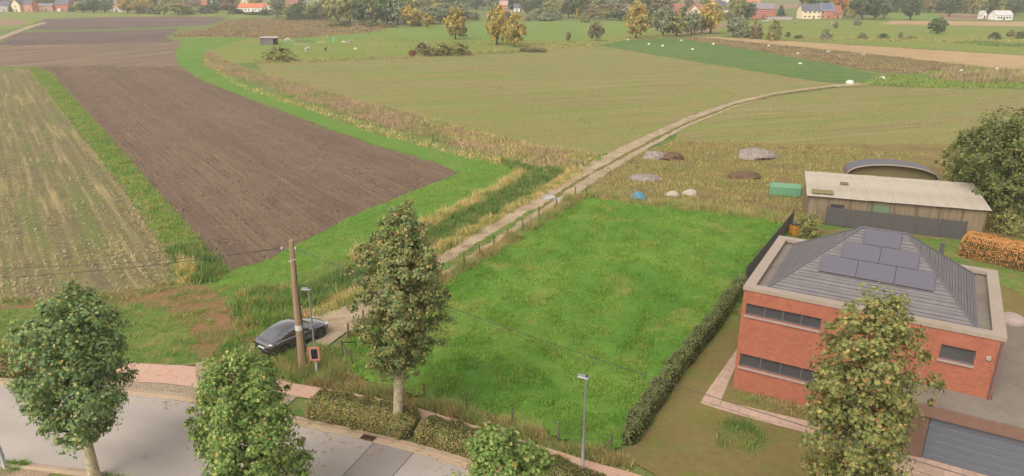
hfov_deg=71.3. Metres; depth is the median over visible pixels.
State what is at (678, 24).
tree
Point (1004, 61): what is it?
beige stubble
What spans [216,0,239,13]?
tree
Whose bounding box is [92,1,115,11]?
tree
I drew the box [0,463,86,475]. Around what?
kerb
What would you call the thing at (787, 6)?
bare field
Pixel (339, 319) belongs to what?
dirt track
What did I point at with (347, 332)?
wire fence
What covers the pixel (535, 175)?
ditch reeds
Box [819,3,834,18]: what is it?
village house
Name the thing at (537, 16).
shrub
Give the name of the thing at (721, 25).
bare field
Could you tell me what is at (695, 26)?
tree
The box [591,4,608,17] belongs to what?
tree
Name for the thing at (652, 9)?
tree
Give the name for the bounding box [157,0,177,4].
tree
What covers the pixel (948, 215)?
door
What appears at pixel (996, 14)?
village house
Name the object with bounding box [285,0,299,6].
village house
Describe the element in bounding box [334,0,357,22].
tree
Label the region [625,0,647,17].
tree
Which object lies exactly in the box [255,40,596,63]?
pasture tufts
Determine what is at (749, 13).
tree
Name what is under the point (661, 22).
tree
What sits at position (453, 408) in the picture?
path weeds
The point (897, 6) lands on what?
tree
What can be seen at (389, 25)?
shrub
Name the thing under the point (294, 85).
ditch weeds
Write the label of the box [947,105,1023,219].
broadleaf tree
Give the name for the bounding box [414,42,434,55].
shrub
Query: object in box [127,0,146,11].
tree
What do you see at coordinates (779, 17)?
village house
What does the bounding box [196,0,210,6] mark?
village house
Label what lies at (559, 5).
tree
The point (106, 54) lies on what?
ploughed field
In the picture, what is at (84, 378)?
plane tree
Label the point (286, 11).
tree
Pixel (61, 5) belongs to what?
village house
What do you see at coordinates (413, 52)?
shrub
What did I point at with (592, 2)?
tree
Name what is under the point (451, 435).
street hedge
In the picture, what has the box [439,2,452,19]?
tree
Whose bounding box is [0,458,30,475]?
grass
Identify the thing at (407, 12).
tree
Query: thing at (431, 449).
kerb
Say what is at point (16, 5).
village house
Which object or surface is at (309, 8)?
tree
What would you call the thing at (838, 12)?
village house
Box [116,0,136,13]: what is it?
tree
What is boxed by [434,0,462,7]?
tree
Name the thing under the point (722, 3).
village house
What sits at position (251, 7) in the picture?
village house
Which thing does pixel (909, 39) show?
ditch scrub
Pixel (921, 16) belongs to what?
bright pasture
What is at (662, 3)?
tree
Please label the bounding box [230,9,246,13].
shrub
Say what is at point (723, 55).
green crop
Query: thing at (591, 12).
tree
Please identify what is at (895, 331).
plane tree
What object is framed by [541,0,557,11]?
tree
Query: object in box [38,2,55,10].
village house
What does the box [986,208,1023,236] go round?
garden bush
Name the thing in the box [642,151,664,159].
rubble heap
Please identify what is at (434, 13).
tree
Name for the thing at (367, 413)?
street hedge
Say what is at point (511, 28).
tree
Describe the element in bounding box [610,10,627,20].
tree
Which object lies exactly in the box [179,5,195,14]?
shrub
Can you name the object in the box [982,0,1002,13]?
tree
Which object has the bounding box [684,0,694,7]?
tree
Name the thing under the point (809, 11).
village house
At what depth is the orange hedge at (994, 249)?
56.54 m
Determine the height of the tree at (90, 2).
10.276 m
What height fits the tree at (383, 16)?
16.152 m
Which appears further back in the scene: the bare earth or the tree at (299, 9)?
the tree at (299, 9)
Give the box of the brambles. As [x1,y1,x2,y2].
[222,277,306,328]
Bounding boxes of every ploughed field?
[0,28,178,44]
[0,42,182,66]
[20,51,457,269]
[29,16,224,29]
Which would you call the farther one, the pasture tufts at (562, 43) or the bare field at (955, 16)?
the bare field at (955, 16)
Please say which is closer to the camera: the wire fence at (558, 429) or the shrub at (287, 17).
the wire fence at (558, 429)
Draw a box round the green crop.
[598,39,888,82]
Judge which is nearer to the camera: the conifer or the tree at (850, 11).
the tree at (850, 11)
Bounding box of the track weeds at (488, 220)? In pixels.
[317,154,608,316]
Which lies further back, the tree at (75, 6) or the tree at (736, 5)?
the tree at (75, 6)
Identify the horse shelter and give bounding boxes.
[260,36,279,44]
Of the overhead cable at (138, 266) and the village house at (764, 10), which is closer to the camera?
the overhead cable at (138, 266)
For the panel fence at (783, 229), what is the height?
1.660 m
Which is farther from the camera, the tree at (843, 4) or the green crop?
the tree at (843, 4)
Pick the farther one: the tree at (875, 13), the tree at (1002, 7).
the tree at (1002, 7)
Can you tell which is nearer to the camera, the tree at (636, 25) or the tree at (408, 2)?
the tree at (636, 25)
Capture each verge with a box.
[0,259,378,364]
[11,468,74,475]
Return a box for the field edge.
[0,277,179,305]
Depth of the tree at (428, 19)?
369.27 m
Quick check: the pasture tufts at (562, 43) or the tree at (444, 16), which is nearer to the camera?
the pasture tufts at (562, 43)
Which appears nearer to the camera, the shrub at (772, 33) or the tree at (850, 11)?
the shrub at (772, 33)
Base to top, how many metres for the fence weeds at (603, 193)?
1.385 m
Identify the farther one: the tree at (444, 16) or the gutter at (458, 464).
the tree at (444, 16)
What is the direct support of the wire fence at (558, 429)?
on the ground at (296, 406)
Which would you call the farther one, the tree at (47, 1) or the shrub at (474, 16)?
the tree at (47, 1)
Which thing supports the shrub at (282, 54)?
on the pasture at (242, 51)
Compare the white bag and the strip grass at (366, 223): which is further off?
the white bag
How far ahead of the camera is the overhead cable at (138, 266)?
40.30 m
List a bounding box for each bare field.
[0,19,27,25]
[670,22,735,33]
[775,3,800,8]
[940,13,987,19]
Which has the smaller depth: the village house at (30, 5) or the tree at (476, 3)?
the village house at (30, 5)
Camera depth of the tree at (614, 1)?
611.17 m
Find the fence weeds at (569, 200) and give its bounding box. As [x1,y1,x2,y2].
[343,188,591,338]
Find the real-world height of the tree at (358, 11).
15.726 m
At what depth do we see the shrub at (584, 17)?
422.52 m
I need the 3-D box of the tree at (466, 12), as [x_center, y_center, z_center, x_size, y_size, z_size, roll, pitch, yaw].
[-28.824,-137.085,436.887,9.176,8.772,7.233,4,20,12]
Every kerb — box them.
[0,378,41,383]
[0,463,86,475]
[103,386,265,412]
[287,415,498,472]
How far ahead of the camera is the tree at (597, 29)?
282.58 m
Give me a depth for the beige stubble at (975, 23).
412.04 m
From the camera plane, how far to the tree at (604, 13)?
457.86 m
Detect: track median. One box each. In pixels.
[421,209,536,281]
[537,86,834,209]
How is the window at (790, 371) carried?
in the brick house at (798, 292)
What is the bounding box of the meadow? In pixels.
[339,198,788,451]
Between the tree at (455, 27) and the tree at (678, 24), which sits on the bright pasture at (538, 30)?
the tree at (455, 27)
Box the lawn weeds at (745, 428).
[704,413,772,454]
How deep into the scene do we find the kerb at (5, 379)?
40.08 m
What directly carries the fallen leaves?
on the cycle path at (309, 391)
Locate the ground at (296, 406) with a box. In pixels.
[0,0,1023,475]
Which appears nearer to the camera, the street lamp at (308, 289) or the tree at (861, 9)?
the street lamp at (308, 289)
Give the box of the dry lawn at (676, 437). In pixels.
[621,228,1023,475]
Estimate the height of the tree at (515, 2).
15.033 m
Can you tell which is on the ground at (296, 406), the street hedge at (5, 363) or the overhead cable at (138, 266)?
the street hedge at (5, 363)
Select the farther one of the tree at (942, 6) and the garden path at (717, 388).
the tree at (942, 6)
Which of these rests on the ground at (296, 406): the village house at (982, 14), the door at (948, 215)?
the village house at (982, 14)
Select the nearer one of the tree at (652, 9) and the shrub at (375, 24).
the shrub at (375, 24)
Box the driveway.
[874,456,987,475]
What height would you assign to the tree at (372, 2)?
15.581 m
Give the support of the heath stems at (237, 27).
on the dry heath
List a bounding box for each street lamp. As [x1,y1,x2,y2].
[0,446,6,468]
[301,287,317,372]
[577,373,589,466]
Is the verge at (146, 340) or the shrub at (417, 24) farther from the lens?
the shrub at (417, 24)
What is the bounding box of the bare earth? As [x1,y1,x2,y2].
[0,286,258,358]
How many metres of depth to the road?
34.18 m
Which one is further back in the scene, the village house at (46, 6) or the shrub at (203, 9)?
the village house at (46, 6)
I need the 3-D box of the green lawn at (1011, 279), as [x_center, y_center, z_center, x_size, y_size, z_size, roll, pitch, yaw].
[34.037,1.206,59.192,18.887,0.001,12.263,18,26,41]
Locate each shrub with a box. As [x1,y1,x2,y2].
[66,6,74,11]
[135,7,148,13]
[145,6,160,13]
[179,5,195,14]
[196,5,215,13]
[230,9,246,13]
[243,12,256,14]
[257,9,270,14]
[261,46,297,61]
[285,14,295,19]
[297,14,304,19]
[309,14,318,19]
[326,21,340,26]
[339,21,351,26]
[356,20,367,24]
[364,22,381,26]
[382,23,398,27]
[408,49,415,56]
[410,22,421,25]
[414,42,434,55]
[431,41,451,55]
[448,41,472,55]
[470,11,479,19]
[505,12,510,19]
[519,46,539,51]
[531,6,555,20]
[533,48,546,52]
[550,10,563,19]
[580,11,590,22]
[734,19,750,37]
[748,20,763,37]
[764,19,782,40]
[819,29,833,38]
[853,16,861,25]
[858,32,868,38]
[877,33,889,38]
[988,32,1002,38]
[1006,29,1015,36]
[1014,31,1023,38]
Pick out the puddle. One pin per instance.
(547, 197)
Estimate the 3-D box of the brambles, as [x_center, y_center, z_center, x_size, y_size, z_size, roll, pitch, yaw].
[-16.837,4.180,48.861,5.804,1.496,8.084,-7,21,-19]
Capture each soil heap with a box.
[661,151,684,160]
[727,171,760,179]
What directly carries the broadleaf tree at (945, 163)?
on the weedy yard at (934, 151)
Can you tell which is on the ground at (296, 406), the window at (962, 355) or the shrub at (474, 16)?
the shrub at (474, 16)
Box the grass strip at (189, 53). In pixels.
[175,38,513,286]
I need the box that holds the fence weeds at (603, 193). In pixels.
[587,185,799,222]
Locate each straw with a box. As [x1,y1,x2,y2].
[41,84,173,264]
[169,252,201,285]
[203,60,514,165]
[282,167,582,317]
[344,166,528,260]
[423,116,601,176]
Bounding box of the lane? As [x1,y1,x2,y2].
[0,22,45,39]
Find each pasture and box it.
[186,20,1023,62]
[251,20,629,49]
[886,12,946,19]
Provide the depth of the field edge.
50.85 m
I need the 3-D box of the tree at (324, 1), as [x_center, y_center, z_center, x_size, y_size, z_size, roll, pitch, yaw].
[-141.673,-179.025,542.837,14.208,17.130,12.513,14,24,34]
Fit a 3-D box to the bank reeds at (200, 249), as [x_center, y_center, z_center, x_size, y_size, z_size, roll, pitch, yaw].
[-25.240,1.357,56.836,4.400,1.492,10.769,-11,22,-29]
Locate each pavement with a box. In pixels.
[0,467,50,475]
[105,381,296,408]
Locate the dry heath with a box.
[173,18,387,38]
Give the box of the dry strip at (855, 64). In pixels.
[688,37,978,72]
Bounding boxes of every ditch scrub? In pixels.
[783,36,1023,41]
[949,39,1023,46]
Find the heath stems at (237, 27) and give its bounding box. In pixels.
[172,18,386,38]
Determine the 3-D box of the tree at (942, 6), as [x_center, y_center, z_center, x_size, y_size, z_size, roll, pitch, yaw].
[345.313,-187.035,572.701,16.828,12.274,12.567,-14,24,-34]
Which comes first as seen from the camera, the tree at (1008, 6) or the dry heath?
the dry heath
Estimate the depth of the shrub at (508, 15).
459.23 m
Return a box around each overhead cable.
[0,249,279,268]
[3,248,277,277]
[296,250,931,475]
[297,249,966,475]
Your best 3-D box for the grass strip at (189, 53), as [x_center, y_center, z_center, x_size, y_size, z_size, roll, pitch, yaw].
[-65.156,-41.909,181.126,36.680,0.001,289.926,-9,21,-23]
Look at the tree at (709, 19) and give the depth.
319.91 m
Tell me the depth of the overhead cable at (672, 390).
27.05 m
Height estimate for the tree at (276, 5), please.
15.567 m
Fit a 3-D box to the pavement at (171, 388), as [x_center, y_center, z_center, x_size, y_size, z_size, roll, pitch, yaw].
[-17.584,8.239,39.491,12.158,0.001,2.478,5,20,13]
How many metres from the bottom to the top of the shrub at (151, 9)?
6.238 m
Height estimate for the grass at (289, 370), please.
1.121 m
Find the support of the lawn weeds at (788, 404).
on the dry lawn at (676, 437)
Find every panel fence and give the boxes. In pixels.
[745,210,794,279]
[824,206,967,239]
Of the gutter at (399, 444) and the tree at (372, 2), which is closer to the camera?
the gutter at (399, 444)
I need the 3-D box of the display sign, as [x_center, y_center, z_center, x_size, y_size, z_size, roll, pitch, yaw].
[-11.125,6.508,40.245,0.620,0.850,0.155,-1,20,-3]
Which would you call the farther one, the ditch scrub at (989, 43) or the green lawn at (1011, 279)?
the ditch scrub at (989, 43)
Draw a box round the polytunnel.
[843,159,939,180]
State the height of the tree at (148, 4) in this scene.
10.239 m
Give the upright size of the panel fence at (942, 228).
1.810 m
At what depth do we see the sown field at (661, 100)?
153.46 m
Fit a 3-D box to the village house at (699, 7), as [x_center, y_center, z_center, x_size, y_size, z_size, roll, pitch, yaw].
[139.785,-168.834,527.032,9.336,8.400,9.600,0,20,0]
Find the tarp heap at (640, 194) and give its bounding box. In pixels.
[631,191,645,201]
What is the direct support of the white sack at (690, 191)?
on the weedy yard at (934, 151)
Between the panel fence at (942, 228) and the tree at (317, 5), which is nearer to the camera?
the panel fence at (942, 228)
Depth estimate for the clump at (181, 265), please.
54.67 m
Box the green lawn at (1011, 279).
[801,233,1023,296]
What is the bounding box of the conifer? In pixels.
[777,5,785,15]
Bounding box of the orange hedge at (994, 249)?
[958,230,1023,271]
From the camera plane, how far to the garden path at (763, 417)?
36.61 m
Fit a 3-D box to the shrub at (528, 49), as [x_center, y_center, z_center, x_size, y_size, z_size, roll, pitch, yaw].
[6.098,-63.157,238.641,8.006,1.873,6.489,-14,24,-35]
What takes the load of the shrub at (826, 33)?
on the pasture at (242, 51)
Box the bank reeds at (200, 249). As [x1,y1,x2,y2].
[163,238,231,284]
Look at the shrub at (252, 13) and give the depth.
531.27 m
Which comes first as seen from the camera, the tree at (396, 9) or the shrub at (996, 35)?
the shrub at (996, 35)
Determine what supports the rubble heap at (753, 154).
on the weedy yard at (934, 151)
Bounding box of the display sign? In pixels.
[308,347,320,360]
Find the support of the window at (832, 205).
in the long shed
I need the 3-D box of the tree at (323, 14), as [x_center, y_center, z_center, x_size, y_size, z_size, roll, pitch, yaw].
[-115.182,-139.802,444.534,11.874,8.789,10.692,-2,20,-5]
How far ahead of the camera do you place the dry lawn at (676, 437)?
35.24 m
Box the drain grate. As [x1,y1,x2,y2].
[360,434,375,441]
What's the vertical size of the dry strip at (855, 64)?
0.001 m
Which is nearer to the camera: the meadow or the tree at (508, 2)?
the meadow
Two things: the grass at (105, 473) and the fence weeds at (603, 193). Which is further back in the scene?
the fence weeds at (603, 193)
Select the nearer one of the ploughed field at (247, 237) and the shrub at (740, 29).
the ploughed field at (247, 237)
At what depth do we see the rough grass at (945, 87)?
156.39 m
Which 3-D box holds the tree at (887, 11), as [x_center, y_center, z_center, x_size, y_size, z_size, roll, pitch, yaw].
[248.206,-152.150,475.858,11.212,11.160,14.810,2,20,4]
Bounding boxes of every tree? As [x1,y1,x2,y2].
[0,280,140,475]
[38,0,54,2]
[69,2,89,11]
[76,0,104,11]
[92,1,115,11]
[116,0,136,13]
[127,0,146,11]
[143,0,153,8]
[154,1,170,14]
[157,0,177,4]
[167,0,187,14]
[180,0,191,5]
[183,336,320,475]
[189,0,201,8]
[207,1,223,12]
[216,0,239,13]
[247,0,260,2]
[266,0,285,17]
[280,3,296,14]
[289,2,306,15]
[301,3,320,15]
[311,1,321,13]
[317,6,332,19]
[318,0,328,4]
[321,0,347,21]
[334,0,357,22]
[343,199,456,413]
[350,0,373,22]
[363,0,383,21]
[372,0,399,22]
[383,0,406,24]
[396,0,414,23]
[398,4,424,26]
[411,0,431,10]
[417,7,429,21]
[420,12,433,27]
[421,5,443,23]
[433,7,447,22]
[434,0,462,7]
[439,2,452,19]
[442,6,467,38]
[443,418,560,475]
[449,0,472,13]
[460,7,471,19]
[470,0,481,9]
[480,0,487,8]
[484,0,498,8]
[485,3,505,44]
[498,0,514,6]
[503,13,526,46]
[508,0,518,10]
[522,2,532,13]
[528,0,546,9]
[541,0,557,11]
[554,0,564,14]
[561,0,576,17]
[562,0,590,15]
[566,31,570,40]
[580,9,597,17]
[586,0,599,8]
[587,20,604,40]
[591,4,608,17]
[596,9,614,19]
[600,0,618,4]
[603,1,625,17]
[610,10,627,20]
[620,0,633,5]
[622,3,651,37]
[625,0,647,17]
[641,0,651,8]
[645,6,661,17]
[648,0,674,11]
[651,5,674,34]
[664,10,692,35]
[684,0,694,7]
[684,9,702,34]
[696,14,708,32]
[699,0,726,33]
[723,11,733,19]
[724,14,742,36]
[728,0,748,15]
[739,2,757,19]
[797,276,949,475]
[799,0,820,3]
[831,0,849,16]
[846,0,860,17]
[848,0,880,19]
[867,0,890,19]
[881,3,894,17]
[890,0,902,11]
[901,0,923,19]
[922,0,940,12]
[927,17,949,33]
[934,0,947,12]
[934,137,1015,187]
[937,0,965,15]
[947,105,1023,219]
[960,0,972,12]
[968,0,994,14]
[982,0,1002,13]
[998,0,1006,9]
[1000,0,1016,10]
[1001,131,1023,199]
[1007,0,1023,14]
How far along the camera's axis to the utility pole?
39.94 m
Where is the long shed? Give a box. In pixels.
[802,171,991,232]
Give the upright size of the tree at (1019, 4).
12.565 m
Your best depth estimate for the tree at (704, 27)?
327.80 m
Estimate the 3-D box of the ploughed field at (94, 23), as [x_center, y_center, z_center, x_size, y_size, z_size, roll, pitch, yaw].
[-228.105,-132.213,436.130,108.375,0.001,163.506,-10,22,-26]
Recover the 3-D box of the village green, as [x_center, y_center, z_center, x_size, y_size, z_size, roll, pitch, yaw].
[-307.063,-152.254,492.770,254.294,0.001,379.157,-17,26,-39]
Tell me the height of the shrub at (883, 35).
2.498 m
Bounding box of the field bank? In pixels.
[28,68,222,279]
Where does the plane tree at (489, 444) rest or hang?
on the ground at (296, 406)
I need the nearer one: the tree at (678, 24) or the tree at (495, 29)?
the tree at (495, 29)
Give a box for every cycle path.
[69,364,640,475]
[118,363,289,396]
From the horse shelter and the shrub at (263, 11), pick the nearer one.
the horse shelter
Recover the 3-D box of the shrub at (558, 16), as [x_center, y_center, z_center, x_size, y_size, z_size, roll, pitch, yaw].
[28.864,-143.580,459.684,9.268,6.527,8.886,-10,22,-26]
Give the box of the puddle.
[543,195,554,199]
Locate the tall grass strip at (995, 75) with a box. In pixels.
[926,66,1023,83]
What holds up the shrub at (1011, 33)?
on the pasture at (242, 51)
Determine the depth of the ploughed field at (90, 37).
302.68 m
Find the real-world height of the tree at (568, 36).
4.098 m
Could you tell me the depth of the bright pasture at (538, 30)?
327.92 m
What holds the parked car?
on the dirt track
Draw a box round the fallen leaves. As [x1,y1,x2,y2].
[116,366,645,475]
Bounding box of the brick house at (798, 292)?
[733,226,1023,475]
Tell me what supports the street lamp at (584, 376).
on the ground at (296, 406)
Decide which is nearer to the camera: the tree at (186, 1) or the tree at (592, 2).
the tree at (592, 2)
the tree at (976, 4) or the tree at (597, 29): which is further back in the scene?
the tree at (976, 4)
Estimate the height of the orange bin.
1.045 m
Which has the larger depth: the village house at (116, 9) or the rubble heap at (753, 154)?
the village house at (116, 9)
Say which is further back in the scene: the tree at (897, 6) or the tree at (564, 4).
the tree at (897, 6)
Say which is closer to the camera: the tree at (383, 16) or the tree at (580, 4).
the tree at (383, 16)
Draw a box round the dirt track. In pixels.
[195,83,868,379]
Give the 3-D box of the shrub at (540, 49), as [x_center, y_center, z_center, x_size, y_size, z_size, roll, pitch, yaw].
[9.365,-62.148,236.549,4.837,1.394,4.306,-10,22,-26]
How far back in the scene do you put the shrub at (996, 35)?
292.70 m
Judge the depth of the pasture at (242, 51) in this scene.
281.54 m
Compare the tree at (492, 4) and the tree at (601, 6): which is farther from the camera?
the tree at (492, 4)
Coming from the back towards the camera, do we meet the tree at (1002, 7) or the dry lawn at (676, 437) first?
the tree at (1002, 7)
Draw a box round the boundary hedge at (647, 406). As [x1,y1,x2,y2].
[622,274,746,445]
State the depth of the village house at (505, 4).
544.24 m
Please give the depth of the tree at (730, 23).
304.35 m
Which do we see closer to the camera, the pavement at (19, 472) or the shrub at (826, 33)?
the pavement at (19, 472)
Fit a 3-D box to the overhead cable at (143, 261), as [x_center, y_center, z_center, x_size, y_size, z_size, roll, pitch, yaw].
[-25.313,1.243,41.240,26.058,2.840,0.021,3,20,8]
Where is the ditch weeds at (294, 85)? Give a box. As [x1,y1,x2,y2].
[203,48,589,167]
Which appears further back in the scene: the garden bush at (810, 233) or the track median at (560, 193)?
the track median at (560, 193)
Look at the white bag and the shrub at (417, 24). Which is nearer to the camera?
the white bag
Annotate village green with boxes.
[0,12,250,28]
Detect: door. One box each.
[868,204,889,218]
[942,210,956,220]
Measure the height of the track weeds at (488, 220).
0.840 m
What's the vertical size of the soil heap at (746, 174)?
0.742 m
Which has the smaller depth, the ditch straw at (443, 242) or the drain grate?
the drain grate
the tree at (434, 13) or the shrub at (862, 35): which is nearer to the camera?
the shrub at (862, 35)
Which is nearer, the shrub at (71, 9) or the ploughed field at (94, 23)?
the ploughed field at (94, 23)
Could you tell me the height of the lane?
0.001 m
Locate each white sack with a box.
[666,191,678,196]
[681,189,696,194]
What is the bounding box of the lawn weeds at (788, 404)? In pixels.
[730,390,806,416]
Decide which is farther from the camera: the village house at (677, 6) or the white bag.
the village house at (677, 6)
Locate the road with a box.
[0,385,471,475]
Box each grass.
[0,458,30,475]
[100,471,131,475]
[197,160,512,290]
[197,326,351,385]
[425,206,536,277]
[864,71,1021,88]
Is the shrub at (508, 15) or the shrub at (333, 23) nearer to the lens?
the shrub at (333, 23)
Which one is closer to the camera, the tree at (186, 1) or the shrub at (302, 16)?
the shrub at (302, 16)
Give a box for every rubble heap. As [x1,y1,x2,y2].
[628,174,661,180]
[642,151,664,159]
[737,148,777,159]
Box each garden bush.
[794,210,824,239]
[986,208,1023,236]
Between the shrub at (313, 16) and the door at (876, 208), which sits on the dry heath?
the shrub at (313, 16)
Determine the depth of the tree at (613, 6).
481.31 m
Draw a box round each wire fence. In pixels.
[340,186,586,356]
[350,348,612,451]
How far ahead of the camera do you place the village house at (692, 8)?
503.50 m
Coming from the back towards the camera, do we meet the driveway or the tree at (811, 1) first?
the tree at (811, 1)
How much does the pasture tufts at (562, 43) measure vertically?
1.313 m
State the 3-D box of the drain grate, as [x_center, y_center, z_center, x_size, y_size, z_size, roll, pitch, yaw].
[-7.053,9.791,35.028,0.720,0.030,0.380,7,21,19]
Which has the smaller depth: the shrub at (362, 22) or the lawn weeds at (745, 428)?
the lawn weeds at (745, 428)
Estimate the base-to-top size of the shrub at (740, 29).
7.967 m
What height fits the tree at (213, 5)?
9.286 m
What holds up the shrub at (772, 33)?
on the ground at (296, 406)
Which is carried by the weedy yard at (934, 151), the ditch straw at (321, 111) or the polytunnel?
the polytunnel
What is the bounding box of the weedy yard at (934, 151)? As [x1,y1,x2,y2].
[588,141,1023,236]
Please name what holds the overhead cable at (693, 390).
attached to the utility pole
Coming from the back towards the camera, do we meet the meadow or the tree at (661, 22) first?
the tree at (661, 22)
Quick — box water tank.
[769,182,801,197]
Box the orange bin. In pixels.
[789,222,799,235]
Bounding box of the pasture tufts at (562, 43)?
[418,35,681,46]
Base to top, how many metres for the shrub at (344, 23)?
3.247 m
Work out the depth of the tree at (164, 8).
529.18 m
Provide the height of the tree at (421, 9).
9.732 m
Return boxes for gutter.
[0,381,494,474]
[0,383,470,469]
[0,460,113,475]
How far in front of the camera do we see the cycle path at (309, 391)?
35.85 m
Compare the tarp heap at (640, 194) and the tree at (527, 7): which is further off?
the tree at (527, 7)
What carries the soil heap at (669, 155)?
on the weedy yard at (934, 151)
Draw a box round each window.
[737,353,823,384]
[744,303,821,332]
[830,204,844,208]
[936,344,975,368]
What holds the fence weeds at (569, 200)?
on the ground at (296, 406)
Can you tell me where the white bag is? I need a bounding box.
[846,80,853,83]
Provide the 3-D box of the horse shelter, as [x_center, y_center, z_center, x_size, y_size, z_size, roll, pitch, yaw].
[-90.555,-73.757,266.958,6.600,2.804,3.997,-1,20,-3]
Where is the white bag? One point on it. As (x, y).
(849, 81)
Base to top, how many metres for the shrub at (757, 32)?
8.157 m
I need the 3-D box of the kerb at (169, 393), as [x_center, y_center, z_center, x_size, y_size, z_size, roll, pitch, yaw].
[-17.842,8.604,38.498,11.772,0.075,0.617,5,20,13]
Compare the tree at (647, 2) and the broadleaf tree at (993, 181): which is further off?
the tree at (647, 2)
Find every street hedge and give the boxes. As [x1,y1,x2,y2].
[0,351,41,378]
[302,387,421,440]
[414,413,606,475]
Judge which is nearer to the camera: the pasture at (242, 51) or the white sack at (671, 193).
the white sack at (671, 193)
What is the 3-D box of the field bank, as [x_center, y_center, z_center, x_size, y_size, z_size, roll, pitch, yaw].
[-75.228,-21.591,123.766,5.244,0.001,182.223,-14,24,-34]
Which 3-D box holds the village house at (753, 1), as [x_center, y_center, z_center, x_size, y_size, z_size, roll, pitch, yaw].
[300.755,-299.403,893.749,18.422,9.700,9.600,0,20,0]
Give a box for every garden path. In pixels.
[701,349,736,408]
[718,401,843,440]
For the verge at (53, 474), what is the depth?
32.36 m
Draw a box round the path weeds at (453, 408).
[275,351,639,470]
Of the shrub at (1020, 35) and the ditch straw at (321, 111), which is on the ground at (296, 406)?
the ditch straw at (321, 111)
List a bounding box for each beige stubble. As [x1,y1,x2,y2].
[704,37,1023,68]
[882,21,1023,26]
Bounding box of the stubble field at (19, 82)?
[0,69,173,303]
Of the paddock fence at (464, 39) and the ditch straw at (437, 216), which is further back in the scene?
the paddock fence at (464, 39)
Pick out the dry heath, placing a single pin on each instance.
(238, 20)
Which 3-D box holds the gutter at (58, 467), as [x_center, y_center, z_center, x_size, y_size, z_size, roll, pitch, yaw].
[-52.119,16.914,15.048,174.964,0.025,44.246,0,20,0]
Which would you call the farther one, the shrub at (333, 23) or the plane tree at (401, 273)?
the shrub at (333, 23)
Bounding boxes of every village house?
[0,1,11,11]
[10,0,23,11]
[23,0,38,11]
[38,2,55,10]
[54,0,73,10]
[110,3,126,11]
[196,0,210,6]
[237,3,266,11]
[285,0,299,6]
[499,0,507,13]
[513,4,519,11]
[668,3,684,14]
[686,3,699,15]
[696,3,707,11]
[710,0,728,12]
[744,0,760,2]
[749,1,775,17]
[766,16,792,19]
[796,2,822,18]
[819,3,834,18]
[833,5,842,17]
[978,10,987,18]
[988,9,1013,19]
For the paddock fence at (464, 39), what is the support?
on the pasture at (242, 51)
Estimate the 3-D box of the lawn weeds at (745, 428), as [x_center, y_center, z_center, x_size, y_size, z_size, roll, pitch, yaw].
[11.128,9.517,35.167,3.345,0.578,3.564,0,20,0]
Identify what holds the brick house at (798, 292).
on the ground at (296, 406)
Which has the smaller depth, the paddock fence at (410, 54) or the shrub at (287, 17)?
the paddock fence at (410, 54)
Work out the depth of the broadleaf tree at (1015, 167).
70.99 m
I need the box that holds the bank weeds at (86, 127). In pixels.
[28,67,229,283]
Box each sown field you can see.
[256,46,834,155]
[674,87,1023,144]
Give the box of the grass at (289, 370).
[197,326,351,385]
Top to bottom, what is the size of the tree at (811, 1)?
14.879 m
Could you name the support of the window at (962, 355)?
in the brick house at (798, 292)
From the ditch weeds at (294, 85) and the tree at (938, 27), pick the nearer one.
the ditch weeds at (294, 85)
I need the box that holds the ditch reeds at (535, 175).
[230,156,565,320]
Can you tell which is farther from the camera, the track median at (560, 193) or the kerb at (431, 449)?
the track median at (560, 193)
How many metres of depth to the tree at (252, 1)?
782.90 m
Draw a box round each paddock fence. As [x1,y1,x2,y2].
[259,48,535,60]
[386,37,573,41]
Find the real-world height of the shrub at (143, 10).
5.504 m
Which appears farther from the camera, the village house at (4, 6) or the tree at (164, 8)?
the village house at (4, 6)
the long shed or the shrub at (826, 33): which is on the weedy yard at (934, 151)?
the long shed
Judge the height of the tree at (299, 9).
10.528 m
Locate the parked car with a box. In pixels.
[253,316,327,355]
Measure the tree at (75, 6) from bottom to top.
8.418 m
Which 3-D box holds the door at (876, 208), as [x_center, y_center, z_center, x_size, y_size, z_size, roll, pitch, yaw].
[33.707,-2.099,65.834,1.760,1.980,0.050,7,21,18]
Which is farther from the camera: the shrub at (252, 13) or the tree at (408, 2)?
the shrub at (252, 13)
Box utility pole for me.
[281,239,306,367]

